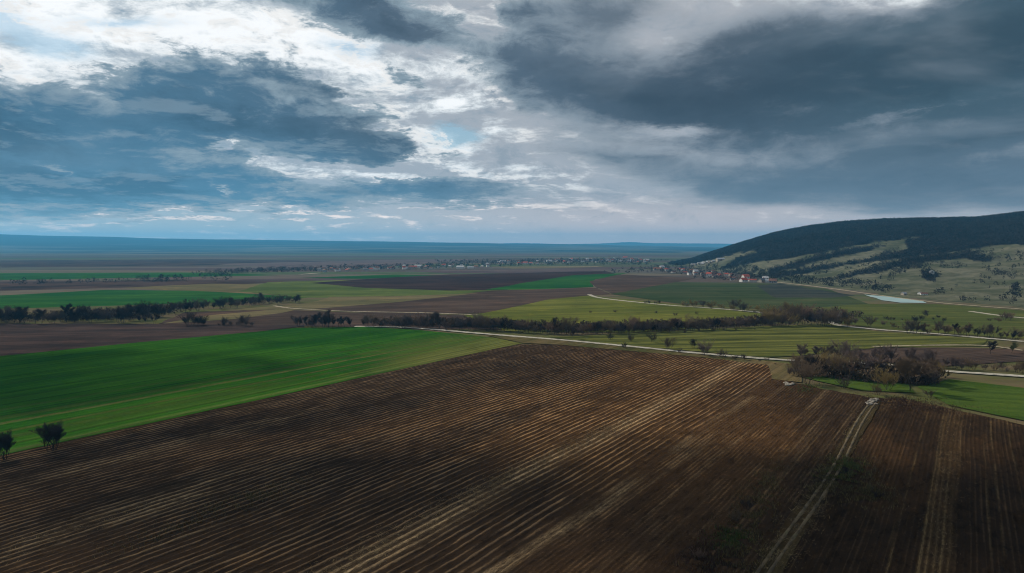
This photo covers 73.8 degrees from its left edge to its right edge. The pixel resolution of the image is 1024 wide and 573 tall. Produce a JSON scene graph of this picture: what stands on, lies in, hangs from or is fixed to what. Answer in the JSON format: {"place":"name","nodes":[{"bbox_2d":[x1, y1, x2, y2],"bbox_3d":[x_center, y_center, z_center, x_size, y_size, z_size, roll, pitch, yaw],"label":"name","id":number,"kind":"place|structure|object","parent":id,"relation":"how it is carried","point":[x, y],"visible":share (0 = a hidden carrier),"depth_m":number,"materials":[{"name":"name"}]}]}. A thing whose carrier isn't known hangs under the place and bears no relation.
{"place":"outdoors","nodes":[
{"label":"outdoors","id":0,"kind":"place"},
{"bbox_2d":[0,272,264,279],"bbox_3d":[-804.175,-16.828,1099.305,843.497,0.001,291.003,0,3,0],"label":"field","id":1,"kind":"structure","parent":0,"point":[18,276],"depth_m":1119.39,"materials":[{"name":"plant"}]},
{"bbox_2d":[0,279,290,290],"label":"field","id":2,"kind":"structure","parent":0,"point":[68,285],"depth_m":864.09,"materials":[{"name":"plant"}]},
{"bbox_2d":[0,290,301,308],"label":"field","id":3,"kind":"structure","parent":0,"point":[95,298],"depth_m":649.32,"materials":[{"name":"plant"}]},
{"bbox_2d":[0,323,308,355],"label":"ploughed patch","id":4,"kind":"object","parent":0,"point":[15,339],"visible":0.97,"depth_m":383.78,"materials":[{"name":"soil"}]},
{"bbox_2d":[236,314,249,325],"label":"bare shrub","id":5,"kind":"object","parent":4,"relation":"on","point":[242,319],"visible":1,"depth_m":420.00,"materials":[{"name":"brown plant"}]},
{"bbox_2d":[0,259,318,266],"bbox_3d":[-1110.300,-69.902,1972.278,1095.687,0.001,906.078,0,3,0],"label":"field","id":6,"kind":"structure","parent":0,"point":[97,263],"depth_m":1952.16,"materials":[{"name":"soil"}]},
{"bbox_2d":[126,284,271,294],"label":"field","id":7,"kind":"structure","parent":0,"point":[233,288],"depth_m":802.90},
{"bbox_2d":[168,307,305,322],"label":"field","id":8,"kind":"structure","parent":0,"point":[237,315],"depth_m":489.30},
{"bbox_2d":[0,327,520,454],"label":"wheat field","id":9,"kind":"structure","parent":0,"point":[85,392],"depth_m":268.43,"materials":[{"name":"plant"}]},
{"bbox_2d":[159,309,500,329],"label":"field","id":10,"kind":"structure","parent":0,"point":[283,318],"depth_m":462.78,"materials":[{"name":"brown soil"}]},
{"bbox_2d":[366,314,383,326],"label":"bare shrub","id":11,"kind":"object","parent":10,"relation":"on","point":[373,319],"visible":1,"depth_m":414.49,"materials":[{"name":"brown plant"}]},
{"bbox_2d":[412,312,430,324],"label":"bare shrub","id":12,"kind":"object","parent":10,"relation":"on","point":[417,319],"visible":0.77,"depth_m":410.11,"materials":[{"name":"brown plant"}]},
{"bbox_2d":[233,293,474,309],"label":"field","id":13,"kind":"structure","parent":0,"point":[329,302],"depth_m":602.18,"materials":[{"name":"plant"}]},
{"bbox_2d":[220,258,489,267],"bbox_3d":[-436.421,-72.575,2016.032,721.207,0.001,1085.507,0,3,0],"label":"field","id":14,"kind":"structure","parent":0,"point":[367,263],"depth_m":1846.16,"materials":[{"name":"soil"}]},
{"bbox_2d":[0,234,722,253],"bbox_3d":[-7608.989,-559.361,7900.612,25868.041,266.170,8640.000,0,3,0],"label":"hills","id":15,"kind":"structure","parent":0,"point":[62,244],"depth_m":6647.33,"materials":[{"name":"blue"}]},
{"bbox_2d":[310,274,428,278],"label":"field","id":16,"kind":"structure","parent":0,"point":[369,276],"depth_m":1083.07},
{"bbox_2d":[276,306,478,314],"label":"gravel road","id":17,"kind":"structure","parent":0,"point":[370,311],"depth_m":508.83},
{"bbox_2d":[240,280,530,297],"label":"field","id":18,"kind":"structure","parent":0,"point":[307,289],"depth_m":749.05,"materials":[{"name":"plant"}]},
{"bbox_2d":[0,344,869,572],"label":"ploughed field","id":19,"kind":"structure","parent":0,"point":[401,445],"depth_m":148.74,"materials":[{"name":"brown soil"}]},
{"bbox_2d":[0,429,16,459],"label":"bare tree","id":20,"kind":"object","parent":19,"relation":"on","point":[6,440],"visible":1,"depth_m":158.58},
{"bbox_2d":[28,419,66,450],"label":"bare tree","id":21,"kind":"object","parent":19,"relation":"on","point":[53,431],"visible":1,"depth_m":164.99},
{"bbox_2d":[69,386,902,572],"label":"weeds","id":22,"kind":"object","parent":19,"relation":"on","point":[863,490],"visible":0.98,"depth_m":133.97,"materials":[{"name":"plant"}]},
{"bbox_2d":[2,357,996,572],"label":"straw","id":23,"kind":"object","parent":19,"relation":"on","point":[463,502],"visible":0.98,"depth_m":129.94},
{"bbox_2d":[689,548,706,559],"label":"bush","id":24,"kind":"object","parent":19,"relation":"on","point":[698,553],"visible":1,"depth_m":107.66,"materials":[{"name":"green plant"}]},
{"bbox_2d":[738,498,756,509],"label":"bush","id":25,"kind":"object","parent":19,"relation":"on","point":[743,505],"visible":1,"depth_m":128.18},
{"bbox_2d":[698,375,869,553],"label":"green weeds","id":26,"kind":"object","parent":19,"relation":"on","point":[845,464],"visible":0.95,"depth_m":146.75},
{"bbox_2d":[658,392,1018,572],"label":"reddish weeds","id":27,"kind":"object","parent":19,"relation":"on","point":[709,569],"visible":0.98,"depth_m":113.74,"materials":[{"name":"plant"}]},
{"bbox_2d":[320,288,609,313],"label":"field","id":28,"kind":"structure","parent":0,"point":[486,301],"depth_m":591.85,"materials":[{"name":"brown soil"}]},
{"bbox_2d":[316,271,614,290],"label":"field","id":29,"kind":"structure","parent":0,"point":[452,282],"depth_m":933.55,"materials":[{"name":"soil"}]},
{"bbox_2d":[0,251,1023,554],"bbox_3d":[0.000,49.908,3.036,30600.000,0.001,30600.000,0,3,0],"label":"ground","id":30,"kind":"structure","parent":0,"point":[666,259],"depth_m":1051.67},
{"bbox_2d":[0,306,15,322],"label":"bare shrub","id":31,"kind":"object","parent":30,"relation":"on","point":[4,314],"visible":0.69,"depth_m":437.39,"materials":[{"name":"brown plant"}]},
{"bbox_2d":[4,309,27,322],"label":"bare shrub","id":32,"kind":"object","parent":30,"relation":"on","point":[16,317],"visible":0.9,"depth_m":433.62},
{"bbox_2d":[13,305,28,322],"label":"bare tree","id":33,"kind":"object","parent":30,"relation":"on","point":[19,310],"visible":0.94,"depth_m":437.46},
{"bbox_2d":[32,308,46,320],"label":"bare tree","id":34,"kind":"object","parent":30,"relation":"on","point":[39,313],"visible":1,"depth_m":432.14,"materials":[{"name":"brown plant"}]},
{"bbox_2d":[54,309,69,321],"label":"bare shrub","id":35,"kind":"object","parent":30,"relation":"on","point":[61,316],"visible":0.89,"depth_m":442.44,"materials":[{"name":"brown plant"}]},
{"bbox_2d":[60,303,76,321],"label":"bare tree","id":36,"kind":"object","parent":30,"relation":"on","point":[66,308],"visible":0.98,"depth_m":442.69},
{"bbox_2d":[60,306,80,321],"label":"bare shrub","id":37,"kind":"object","parent":30,"relation":"on","point":[73,314],"visible":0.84,"depth_m":442.98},
{"bbox_2d":[73,303,92,321],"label":"bare shrub","id":38,"kind":"object","parent":30,"relation":"on","point":[84,309],"visible":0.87,"depth_m":445.27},
{"bbox_2d":[110,306,133,322],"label":"bare shrub","id":39,"kind":"object","parent":30,"relation":"on","point":[123,312],"visible":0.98,"depth_m":437.28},
{"bbox_2d":[124,304,142,315],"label":"bare tree","id":40,"kind":"object","parent":30,"relation":"on","point":[132,308],"visible":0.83,"depth_m":454.20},
{"bbox_2d":[129,301,147,318],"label":"bare shrub","id":41,"kind":"object","parent":30,"relation":"on","point":[139,305],"visible":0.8,"depth_m":458.22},
{"bbox_2d":[140,300,158,313],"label":"bare shrub","id":42,"kind":"object","parent":30,"relation":"on","point":[148,307],"visible":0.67,"depth_m":471.57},
{"bbox_2d":[153,305,169,316],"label":"bare shrub","id":43,"kind":"object","parent":30,"relation":"on","point":[163,311],"visible":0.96,"depth_m":471.40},
{"bbox_2d":[191,297,206,310],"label":"bare shrub","id":44,"kind":"object","parent":30,"relation":"on","point":[199,304],"visible":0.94,"depth_m":518.31,"materials":[{"name":"brown plant"}]},
{"bbox_2d":[214,295,229,308],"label":"bare shrub","id":45,"kind":"object","parent":30,"relation":"on","point":[217,302],"visible":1,"depth_m":531.50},
{"bbox_2d":[308,313,323,326],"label":"bare shrub","id":46,"kind":"object","parent":30,"relation":"on","point":[312,318],"visible":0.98,"depth_m":414.17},
{"bbox_2d":[321,309,334,321],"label":"bare tree","id":47,"kind":"object","parent":30,"relation":"on","point":[325,317],"visible":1,"depth_m":413.24,"materials":[{"name":"brown plant"}]},
{"bbox_2d":[8,258,666,283],"bbox_3d":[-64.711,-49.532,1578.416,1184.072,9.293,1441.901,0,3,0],"label":"distant hedges","id":48,"kind":"object","parent":30,"relation":"on","point":[147,277],"visible":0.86,"depth_m":978.66,"materials":[{"name":"plant"}]},
{"bbox_2d":[192,257,650,273],"bbox_3d":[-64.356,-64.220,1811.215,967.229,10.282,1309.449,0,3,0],"label":"distant trees","id":49,"kind":"object","parent":30,"relation":"on","point":[260,269],"visible":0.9,"depth_m":1524.45,"materials":[{"name":"plant"}]},
{"bbox_2d":[432,311,442,327],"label":"bare tree","id":50,"kind":"object","parent":30,"relation":"on","point":[437,317],"visible":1,"depth_m":405.08,"materials":[{"name":"brown plant"}]},
{"bbox_2d":[0,294,947,385],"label":"hedge undergrowth","id":51,"kind":"object","parent":30,"relation":"on","point":[867,372],"visible":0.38,"depth_m":404.11,"materials":[{"name":"plant"}]},
{"bbox_2d":[479,315,492,330],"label":"bare shrub","id":52,"kind":"object","parent":30,"relation":"on","point":[488,320],"visible":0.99,"depth_m":395.52,"materials":[{"name":"brown plant"}]},
{"bbox_2d":[553,315,576,333],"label":"bare shrub","id":53,"kind":"object","parent":30,"relation":"on","point":[566,321],"visible":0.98,"depth_m":380.36,"materials":[{"name":"brown plant"}]},
{"bbox_2d":[602,320,615,333],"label":"bare shrub","id":54,"kind":"object","parent":30,"relation":"on","point":[611,327],"visible":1,"depth_m":381.91,"materials":[{"name":"brown plant"}]},
{"bbox_2d":[624,315,641,332],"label":"bare shrub","id":55,"kind":"object","parent":30,"relation":"on","point":[632,321],"visible":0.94,"depth_m":388.15,"materials":[{"name":"brown plant"}]},
{"bbox_2d":[662,337,675,348],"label":"bare shrub","id":56,"kind":"object","parent":30,"relation":"on","point":[667,343],"visible":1,"depth_m":323.15,"materials":[{"name":"brown plant"}]},
{"bbox_2d":[604,261,776,279],"bbox_3d":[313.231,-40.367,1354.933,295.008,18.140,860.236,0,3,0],"label":"village trees","id":57,"kind":"object","parent":30,"relation":"on","point":[722,274],"visible":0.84,"depth_m":1240.31,"materials":[{"name":"plant"}]},
{"bbox_2d":[783,300,806,324],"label":"bare shrub","id":58,"kind":"object","parent":30,"relation":"on","point":[793,311],"visible":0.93,"depth_m":425.59,"materials":[{"name":"brown plant"}]},
{"bbox_2d":[797,342,809,355],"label":"bare tree","id":59,"kind":"object","parent":30,"relation":"on","point":[803,351],"visible":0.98,"depth_m":294.42,"materials":[{"name":"brown plant"}]},
{"bbox_2d":[793,303,816,323],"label":"bare shrub","id":60,"kind":"object","parent":30,"relation":"on","point":[808,310],"visible":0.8,"depth_m":427.91,"materials":[{"name":"brown plant"}]},
{"bbox_2d":[794,356,828,383],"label":"bare shrub","id":61,"kind":"object","parent":30,"relation":"on","point":[809,371],"visible":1,"depth_m":243.13,"materials":[{"name":"brown plant"}]},
{"bbox_2d":[802,353,826,376],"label":"bare shrub","id":62,"kind":"object","parent":30,"relation":"on","point":[815,360],"visible":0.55,"depth_m":259.51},
{"bbox_2d":[818,347,849,373],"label":"bare shrub","id":63,"kind":"object","parent":30,"relation":"on","point":[832,357],"visible":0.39,"depth_m":261.33,"materials":[{"name":"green plant"}]},
{"bbox_2d":[828,339,858,356],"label":"bare shrub","id":64,"kind":"object","parent":30,"relation":"on","point":[846,344],"visible":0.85,"depth_m":295.68,"materials":[{"name":"brown plant"}]},
{"bbox_2d":[837,375,851,387],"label":"bush","id":65,"kind":"object","parent":30,"relation":"on","point":[844,382],"visible":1,"depth_m":237.75,"materials":[{"name":"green plant"}]},
{"bbox_2d":[847,349,881,368],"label":"bare shrub","id":66,"kind":"object","parent":30,"relation":"on","point":[870,361],"visible":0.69,"depth_m":258.53,"materials":[{"name":"brown plant"}]},
{"bbox_2d":[894,356,922,389],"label":"bare tree","id":67,"kind":"object","parent":30,"relation":"on","point":[905,368],"visible":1,"depth_m":231.03,"materials":[{"name":"brown plant"}]},
{"bbox_2d":[903,347,916,355],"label":"bare tree","id":68,"kind":"object","parent":30,"relation":"on","point":[907,352],"visible":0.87,"depth_m":285.50,"materials":[{"name":"brown plant"}]},
{"bbox_2d":[904,319,924,333],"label":"bare shrub","id":69,"kind":"object","parent":30,"relation":"on","point":[915,325],"visible":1,"depth_m":381.35,"materials":[{"name":"brown plant"}]},
{"bbox_2d":[918,347,937,360],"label":"bare shrub","id":70,"kind":"object","parent":30,"relation":"on","point":[926,353],"visible":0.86,"depth_m":280.84,"materials":[{"name":"brown plant"}]},
{"bbox_2d":[920,358,938,384],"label":"bare tree","id":71,"kind":"object","parent":30,"relation":"on","point":[932,367],"visible":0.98,"depth_m":241.88,"materials":[{"name":"brown plant"}]},
{"bbox_2d":[949,357,964,368],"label":"bare shrub","id":72,"kind":"object","parent":30,"relation":"on","point":[952,359],"visible":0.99,"depth_m":274.12,"materials":[{"name":"brown plant"}]},
{"bbox_2d":[962,358,979,369],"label":"bare shrub","id":73,"kind":"object","parent":30,"relation":"on","point":[968,362],"visible":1,"depth_m":272.31,"materials":[{"name":"brown plant"}]},
{"bbox_2d":[979,322,994,336],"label":"bare shrub","id":74,"kind":"object","parent":30,"relation":"on","point":[986,328],"visible":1,"depth_m":368.31,"materials":[{"name":"brown plant"}]},
{"bbox_2d":[0,0,1023,243],"label":"sky","id":75,"kind":"structure","parent":0,"point":[447,121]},
{"bbox_2d":[408,267,638,272],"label":"field","id":76,"kind":"structure","parent":0,"point":[520,270],"depth_m":1337.64,"materials":[{"name":"brown soil"}]},
{"bbox_2d":[501,266,601,268],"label":"field","id":77,"kind":"structure","parent":0,"point":[550,267],"depth_m":1515.68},
{"bbox_2d":[486,273,624,289],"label":"field","id":78,"kind":"structure","parent":0,"point":[575,281],"depth_m":884.84,"materials":[{"name":"plant"}]},
{"bbox_2d":[465,295,761,331],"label":"pasture","id":79,"kind":"structure","parent":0,"point":[579,308],"depth_m":511.25,"materials":[{"name":"plant"}]},
{"bbox_2d":[502,242,731,246],"bbox_3d":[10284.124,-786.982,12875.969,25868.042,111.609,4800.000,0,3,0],"label":"hills","id":80,"kind":"structure","parent":0,"point":[674,244],"depth_m":13042.74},
{"bbox_2d":[589,274,694,293],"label":"field","id":81,"kind":"structure","parent":0,"point":[616,283],"depth_m":933.10,"materials":[{"name":"brown soil"}]},
{"bbox_2d":[488,335,801,381],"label":"verge","id":82,"kind":"structure","parent":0,"point":[778,370],"depth_m":312.73,"materials":[{"name":"plant"}]},
{"bbox_2d":[697,338,713,354],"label":"bare shrub","id":83,"kind":"object","parent":82,"relation":"on","point":[707,348],"visible":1,"depth_m":307.91,"materials":[{"name":"brown plant"}]},
{"bbox_2d":[785,353,812,369],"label":"bare shrub","id":84,"kind":"object","parent":82,"relation":"on","point":[794,363],"visible":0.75,"depth_m":261.27,"materials":[{"name":"brown plant"}]},
{"bbox_2d":[587,294,761,312],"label":"gravel road","id":85,"kind":"structure","parent":0,"point":[664,304],"depth_m":568.85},
{"bbox_2d":[354,326,1023,376],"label":"gravel road","id":86,"kind":"structure","parent":0,"point":[666,349],"depth_m":330.06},
{"bbox_2d":[613,282,866,308],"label":"pasture","id":87,"kind":"structure","parent":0,"point":[753,294],"depth_m":674.23,"materials":[{"name":"plant"}]},
{"bbox_2d":[551,324,986,357],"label":"pasture","id":88,"kind":"structure","parent":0,"point":[771,341],"depth_m":359.59,"materials":[{"name":"plant"}]},
{"bbox_2d":[685,314,701,330],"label":"bare shrub","id":89,"kind":"object","parent":88,"relation":"on","point":[690,322],"visible":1,"depth_m":395.62,"materials":[{"name":"brown plant"}]},
{"bbox_2d":[692,317,708,329],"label":"bare shrub","id":90,"kind":"object","parent":88,"relation":"on","point":[701,322],"visible":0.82,"depth_m":399.43,"materials":[{"name":"brown plant"}]},
{"bbox_2d":[719,318,730,328],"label":"bare shrub","id":91,"kind":"object","parent":88,"relation":"on","point":[723,323],"visible":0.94,"depth_m":401.74,"materials":[{"name":"brown plant"}]},
{"bbox_2d":[762,306,788,325],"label":"bare shrub","id":92,"kind":"object","parent":88,"relation":"on","point":[768,317],"visible":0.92,"depth_m":418.74,"materials":[{"name":"brown plant"}]},
{"bbox_2d":[810,309,829,324],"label":"bare shrub","id":93,"kind":"object","parent":88,"relation":"on","point":[816,317],"visible":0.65,"depth_m":424.14,"materials":[{"name":"brown plant"}]},
{"bbox_2d":[822,308,841,326],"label":"bare shrub","id":94,"kind":"object","parent":88,"relation":"on","point":[830,316],"visible":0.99,"depth_m":413.10,"materials":[{"name":"brown plant"}]},
{"bbox_2d":[838,316,852,327],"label":"bare shrub","id":95,"kind":"object","parent":88,"relation":"on","point":[846,322],"visible":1,"depth_m":411.43,"materials":[{"name":"brown plant"}]},
{"bbox_2d":[758,284,854,297],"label":"damp meadow","id":96,"kind":"structure","parent":0,"point":[781,291],"depth_m":716.64,"materials":[{"name":"plant"}]},
{"bbox_2d":[755,404,868,572],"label":"dirt track","id":97,"kind":"structure","parent":0,"point":[799,515],"depth_m":129.11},
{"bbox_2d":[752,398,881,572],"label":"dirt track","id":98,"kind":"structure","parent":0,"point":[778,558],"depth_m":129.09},
{"bbox_2d":[680,217,1023,306],"bbox_3d":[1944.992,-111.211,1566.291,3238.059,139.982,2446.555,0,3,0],"label":"hill","id":99,"kind":"structure","parent":0,"point":[911,282],"depth_m":885.46,"materials":[{"name":"green plant"}]},
{"bbox_2d":[668,211,1023,303],"bbox_3d":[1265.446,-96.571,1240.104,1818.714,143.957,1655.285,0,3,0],"label":"hillside wood","id":100,"kind":"object","parent":99,"relation":"on","point":[847,228],"visible":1,"depth_m":1220.08,"materials":[{"name":"plant"}]},
{"bbox_2d":[806,375,914,392],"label":"grass strip","id":101,"kind":"object","parent":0,"point":[863,385],"depth_m":243.29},
{"bbox_2d":[823,351,858,377],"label":"bare shrub","id":102,"kind":"object","parent":101,"relation":"on","point":[842,362],"visible":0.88,"depth_m":255.70,"materials":[{"name":"brown plant"}]},
{"bbox_2d":[831,351,863,375],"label":"bare shrub","id":103,"kind":"object","parent":101,"relation":"on","point":[855,359],"visible":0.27,"depth_m":258.91,"materials":[{"name":"brown plant"}]},
{"bbox_2d":[871,359,898,374],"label":"bare shrub","id":104,"kind":"object","parent":101,"relation":"on","point":[881,364],"visible":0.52,"depth_m":248.84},
{"bbox_2d":[871,364,901,389],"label":"bare shrub","id":105,"kind":"object","parent":101,"relation":"on","point":[884,378],"visible":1,"depth_m":234.06,"materials":[{"name":"brown plant"}]},
{"bbox_2d":[867,295,925,302],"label":"water","id":106,"kind":"structure","parent":0,"point":[893,299],"depth_m":622.48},
{"bbox_2d":[778,282,1018,308],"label":"dirt road","id":107,"kind":"structure","parent":0,"point":[899,297],"depth_m":644.48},
{"bbox_2d":[782,398,1023,572],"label":"ploughed field","id":108,"kind":"structure","parent":0,"point":[983,521],"depth_m":131.14,"materials":[{"name":"brown soil"}]},
{"bbox_2d":[806,304,1023,338],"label":"meadow","id":109,"kind":"structure","parent":0,"point":[961,316],"depth_m":475.38,"materials":[{"name":"plant"}]},
{"bbox_2d":[861,315,878,326],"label":"bare shrub","id":110,"kind":"object","parent":109,"relation":"on","point":[870,320],"visible":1,"depth_m":414.68,"materials":[{"name":"brown plant"}]},
{"bbox_2d":[830,321,1023,341],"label":"gravel road","id":111,"kind":"structure","parent":0,"point":[925,332],"depth_m":383.34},
{"bbox_2d":[851,348,1023,365],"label":"ploughed patch","id":112,"kind":"object","parent":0,"point":[984,355],"visible":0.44,"depth_m":310.25,"materials":[{"name":"brown soil"}]},
{"bbox_2d":[875,343,900,362],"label":"bare shrub","id":113,"kind":"object","parent":112,"relation":"on","point":[887,349],"visible":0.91,"depth_m":288.16,"materials":[{"name":"brown plant"}]},
{"bbox_2d":[986,340,997,350],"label":"bare tree","id":114,"kind":"object","parent":112,"relation":"on","point":[992,344],"visible":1,"depth_m":310.65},
{"bbox_2d":[873,344,1020,349],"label":"dirt track","id":115,"kind":"structure","parent":0,"point":[940,345],"depth_m":336.77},
{"bbox_2d":[918,379,1023,419],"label":"grass field","id":116,"kind":"structure","parent":0,"point":[985,395],"depth_m":224.07,"materials":[{"name":"plant"}]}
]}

